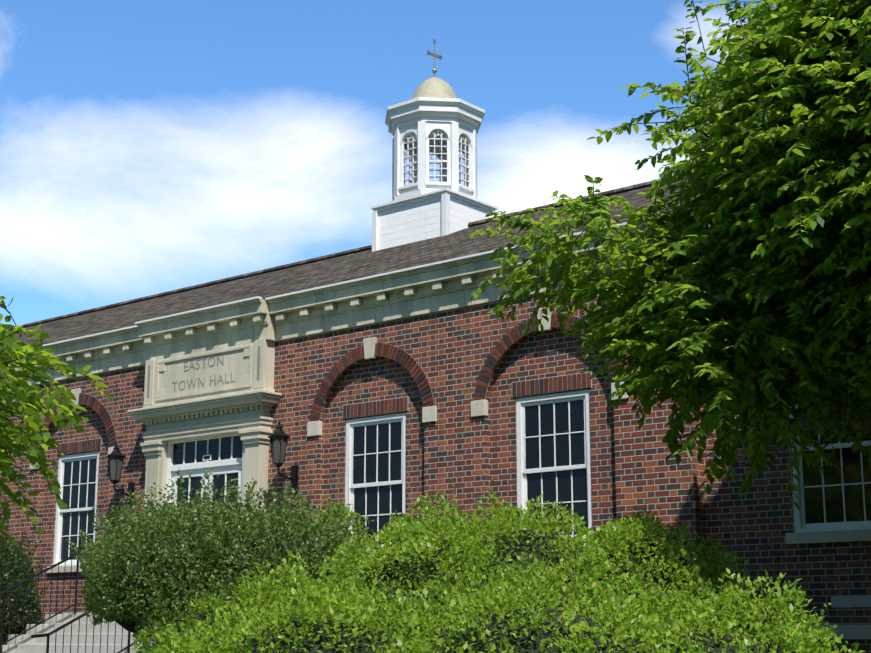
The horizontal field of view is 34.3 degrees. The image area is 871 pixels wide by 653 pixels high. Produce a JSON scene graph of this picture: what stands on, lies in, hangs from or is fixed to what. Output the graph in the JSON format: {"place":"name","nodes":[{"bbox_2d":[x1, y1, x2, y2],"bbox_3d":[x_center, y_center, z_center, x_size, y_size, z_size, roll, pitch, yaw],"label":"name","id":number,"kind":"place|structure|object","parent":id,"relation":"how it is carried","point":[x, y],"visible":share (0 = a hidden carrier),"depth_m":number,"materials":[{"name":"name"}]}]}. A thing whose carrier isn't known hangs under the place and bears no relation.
{"place":"outdoors","nodes":[
{"label":"outdoors","id":0,"kind":"place"},
{"bbox_2d":[0,296,110,544],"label":"tree","id":1,"kind":"object","parent":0,"point":[18,347],"depth_m":11.89,"materials":[{"name":"green plant"}]},
{"bbox_2d":[147,346,259,397],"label":"entrance strip grooves","id":2,"kind":"object","parent":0,"point":[258,369],"visible":1,"depth_m":22.05,"materials":[{"name":"beige stone"}]},
{"bbox_2d":[0,0,775,325],"label":"sky","id":3,"kind":"structure","parent":0,"point":[148,147],"materials":[{"name":"blue"}]},
{"bbox_2d":[470,0,870,514],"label":"tree","id":4,"kind":"object","parent":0,"point":[728,262],"depth_m":12.24,"materials":[{"name":"green plant"}]},
{"bbox_3d":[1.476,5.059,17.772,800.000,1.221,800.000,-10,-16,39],"label":"ground","id":5,"kind":"structure","parent":0,"visible":0},
{"bbox_2d":[0,523,52,644],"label":"shrub left of steps","id":6,"kind":"object","parent":5,"relation":"on","point":[17,560],"depth_m":22.11,"materials":[{"name":"green plant"}]},
{"bbox_2d":[2,613,155,652],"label":"concrete steps","id":7,"kind":"structure","parent":5,"relation":"on","point":[25,643],"depth_m":21.13,"materials":[{"name":"grey concrete"}]},
{"bbox_2d":[0,552,138,652],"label":"steps iron railings","id":8,"kind":"object","parent":7,"relation":"on","point":[47,635],"visible":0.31,"depth_m":21.27,"materials":[{"name":"metal"}]},
{"bbox_2d":[65,467,377,652],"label":"flowering shrub","id":9,"kind":"object","parent":5,"relation":"on","point":[98,566],"depth_m":14.83,"materials":[{"name":"green plant"}]},
{"bbox_2d":[303,500,369,582],"bbox_3d":[-1.312,3.400,18.114,1.812,2.377,1.370,-4,-13,16],"label":"foundation shrub","id":10,"kind":"object","parent":5,"relation":"on","point":[348,512],"depth_m":18.31,"materials":[{"name":"green plant"}]},
{"bbox_2d":[0,282,870,652],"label":"building walls","id":11,"kind":"structure","parent":5,"relation":"on","point":[462,452],"depth_m":19.39,"materials":[{"name":"red brick"}]},
{"bbox_2d":[106,441,134,504],"bbox_3d":[-5.307,2.462,23.710,0.303,1.070,0.535,-10,-16,39],"label":"lantern","id":12,"kind":"object","parent":11,"relation":"attached to","point":[116,452],"depth_m":23.60,"materials":[{"name":"black metal"}]},
{"bbox_2d":[166,433,242,517],"bbox_3d":[-3.656,3.118,22.482,1.900,2.813,0.110,-10,-16,39],"label":"entrance door","id":13,"kind":"structure","parent":11,"relation":"in","point":[224,466],"depth_m":22.70,"materials":[{"name":"white wood"}]},
{"bbox_2d":[127,339,281,533],"bbox_3d":[-3.691,2.442,22.583,3.240,4.177,0.680,-10,-16,39],"label":"entrance surround","id":14,"kind":"object","parent":11,"relation":"attached to","point":[244,403],"visible":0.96,"depth_m":22.55,"materials":[{"name":"beige stone"}]},
{"bbox_2d":[172,372,234,390],"bbox_3d":[-3.762,0.897,22.825,1.522,0.164,0.008,-10,-16,39],"label":"carved lettering","id":15,"kind":"object","parent":14,"relation":"attached to","point":[214,380],"visible":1,"depth_m":22.85,"materials":[{"name":"beige stone"}]},
{"bbox_2d":[184,355,223,370],"bbox_3d":[-3.763,0.594,22.891,0.954,0.164,0.008,-10,-16,39],"label":"carved lettering","id":16,"kind":"object","parent":14,"relation":"attached to","point":[203,359],"visible":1,"depth_m":22.89,"materials":[{"name":"beige stone"}]},
{"bbox_2d":[268,420,298,491],"bbox_3d":[-2.302,1.941,21.280,0.303,1.070,0.535,-10,-16,39],"label":"lantern","id":17,"kind":"object","parent":11,"relation":"attached to","point":[280,432],"depth_m":21.17,"materials":[{"name":"black metal"}]},
{"bbox_2d":[6,313,621,455],"bbox_3d":[-2.367,1.056,22.007,19.230,1.086,0.200,-10,-16,39],"label":"arch mortar","id":18,"kind":"object","parent":11,"relation":"attached to","point":[426,388],"visible":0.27,"depth_m":19.42,"materials":[{"name":"grey concrete"}]},
{"bbox_2d":[0,307,628,472],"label":"building arch stones","id":19,"kind":"object","parent":11,"relation":"attached to","point":[429,413],"visible":0.48,"depth_m":19.89,"materials":[{"name":"beige stone"}]},
{"bbox_2d":[5,313,624,458],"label":"brick arches","id":20,"kind":"structure","parent":11,"relation":"attached to","point":[408,363],"depth_m":20.38,"materials":[{"name":"red brick"}]},
{"bbox_2d":[3,178,693,455],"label":"building roof","id":21,"kind":"structure","parent":11,"relation":"on","point":[457,244],"depth_m":25.48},
{"bbox_2d":[8,217,648,353],"bbox_3d":[-11.215,1.041,28.937,52.200,0.030,0.245,-10,-16,39],"label":"building drip edge","id":22,"kind":"object","parent":21,"relation":"attached to","point":[311,289],"visible":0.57,"depth_m":21.58,"materials":[{"name":"white metal"}]},
{"bbox_2d":[4,176,689,331],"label":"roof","id":23,"kind":"structure","parent":21,"relation":"on","point":[472,224],"depth_m":30.57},
{"bbox_2d":[371,97,497,251],"bbox_3d":[-0.019,-2.574,28.104,1.947,3.600,1.947,-10,-16,39],"label":"cupola","id":24,"kind":"object","parent":21,"relation":"on","point":[452,119],"visible":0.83,"depth_m":27.63,"materials":[{"name":"white wood"}]},
{"bbox_2d":[412,77,456,98],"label":"dome","id":25,"kind":"structure","parent":24,"relation":"on","point":[434,87],"depth_m":28.19,"materials":[{"name":"metal"}]},
{"bbox_2d":[427,39,441,76],"bbox_3d":[-0.019,-5.436,28.718,0.100,0.855,0.400,-10,-16,39],"label":"weather vane","id":26,"kind":"object","parent":25,"relation":"on","point":[434,70],"visible":0.96,"depth_m":28.70,"materials":[{"name":"grey metal"}]},
{"bbox_2d":[402,132,469,186],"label":"cupola muntins","id":27,"kind":"object","parent":24,"relation":"attached to","point":[408,164],"visible":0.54,"depth_m":27.71,"materials":[{"name":"white wood"}]},
{"bbox_2d":[378,196,490,249],"bbox_3d":[-0.019,-1.547,27.884,1.780,1.500,1.480,-10,-16,39],"label":"cupola base","id":28,"kind":"object","parent":21,"relation":"on","point":[410,223],"visible":0.21,"depth_m":27.36,"materials":[{"name":"white wood"}]},
{"bbox_2d":[8,222,711,385],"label":"building cornice","id":29,"kind":"structure","parent":11,"relation":"attached to","point":[432,289],"depth_m":21.71,"materials":[{"name":"beige stone"}]},
{"bbox_2d":[46,529,870,638],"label":"window sill","id":30,"kind":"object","parent":11,"relation":"attached to","point":[856,631],"visible":0.17,"depth_m":15.91,"materials":[{"name":"beige stone"}]},
{"bbox_2d":[53,389,870,565],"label":"windows","id":31,"kind":"structure","parent":11,"relation":"in","point":[800,524],"depth_m":18.90,"materials":[{"name":"white wood"}]},
{"bbox_2d":[831,596,870,606],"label":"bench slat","id":32,"kind":"object","parent":11,"relation":"attached to","point":[851,601],"visible":1,"depth_m":15.77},
{"bbox_2d":[133,536,864,652],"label":"hedge","id":33,"kind":"object","parent":5,"relation":"on","point":[334,601],"depth_m":9.11,"materials":[{"name":"green plant"}]},
{"bbox_2d":[304,477,779,651],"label":"bush","id":34,"kind":"object","parent":5,"relation":"on","point":[636,526],"depth_m":12.38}
]}

